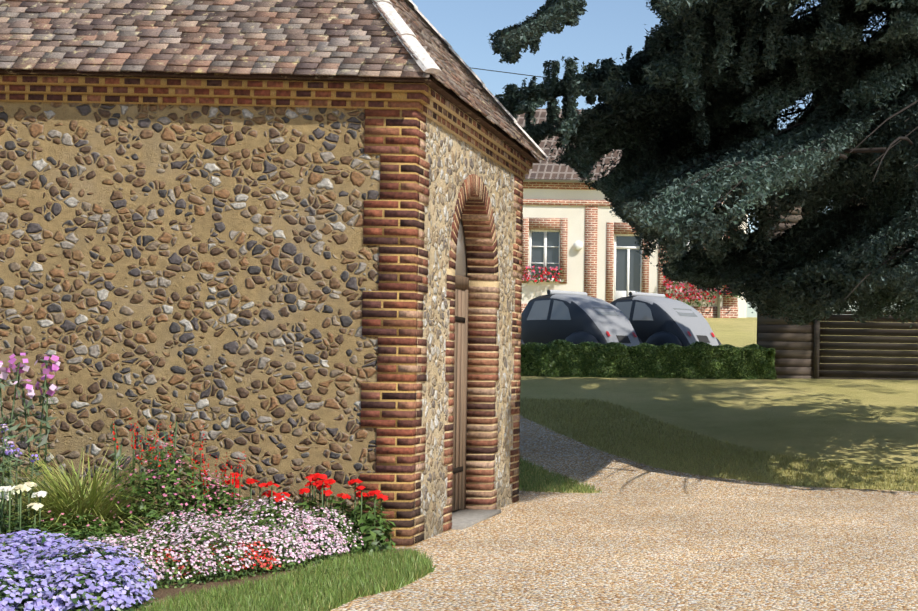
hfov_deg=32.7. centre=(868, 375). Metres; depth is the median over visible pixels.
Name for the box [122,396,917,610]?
grass
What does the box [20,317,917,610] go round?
ground
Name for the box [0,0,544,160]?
roof tiles
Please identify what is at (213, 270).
stone wall
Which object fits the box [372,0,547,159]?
roof hips
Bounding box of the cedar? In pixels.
[488,0,917,326]
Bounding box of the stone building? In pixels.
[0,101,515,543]
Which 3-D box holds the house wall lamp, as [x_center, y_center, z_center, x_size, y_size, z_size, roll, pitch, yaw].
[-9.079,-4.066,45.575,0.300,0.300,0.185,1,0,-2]
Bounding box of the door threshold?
[451,509,500,529]
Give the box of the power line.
[470,67,796,109]
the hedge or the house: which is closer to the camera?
the hedge
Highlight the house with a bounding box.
[516,109,747,317]
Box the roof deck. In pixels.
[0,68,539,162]
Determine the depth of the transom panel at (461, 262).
13.03 m
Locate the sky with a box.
[412,0,901,316]
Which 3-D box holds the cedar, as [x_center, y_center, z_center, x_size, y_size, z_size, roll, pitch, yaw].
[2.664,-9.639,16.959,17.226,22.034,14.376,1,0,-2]
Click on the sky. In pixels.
(608, 27)
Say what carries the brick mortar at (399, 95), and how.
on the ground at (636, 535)
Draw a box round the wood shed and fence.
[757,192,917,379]
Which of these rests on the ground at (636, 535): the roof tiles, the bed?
the bed
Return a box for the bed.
[0,353,395,610]
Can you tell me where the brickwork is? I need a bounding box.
[0,76,531,545]
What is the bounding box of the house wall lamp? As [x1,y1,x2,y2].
[573,241,582,249]
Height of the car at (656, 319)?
1.663 m
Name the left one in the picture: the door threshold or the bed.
the bed
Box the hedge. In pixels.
[520,339,776,379]
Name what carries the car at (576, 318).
on the ground at (636, 535)
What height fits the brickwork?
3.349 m
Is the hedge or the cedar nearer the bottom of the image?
the hedge
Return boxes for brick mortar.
[0,75,431,546]
[414,89,532,544]
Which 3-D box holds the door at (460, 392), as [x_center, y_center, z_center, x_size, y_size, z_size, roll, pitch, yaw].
[-3.644,0.164,12.516,0.070,2.100,1.480,1,0,-2]
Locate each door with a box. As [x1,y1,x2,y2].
[452,274,468,510]
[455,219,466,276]
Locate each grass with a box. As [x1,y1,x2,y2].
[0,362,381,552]
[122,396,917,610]
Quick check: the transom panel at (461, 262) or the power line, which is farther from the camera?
the power line
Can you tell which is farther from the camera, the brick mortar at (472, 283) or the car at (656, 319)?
the car at (656, 319)

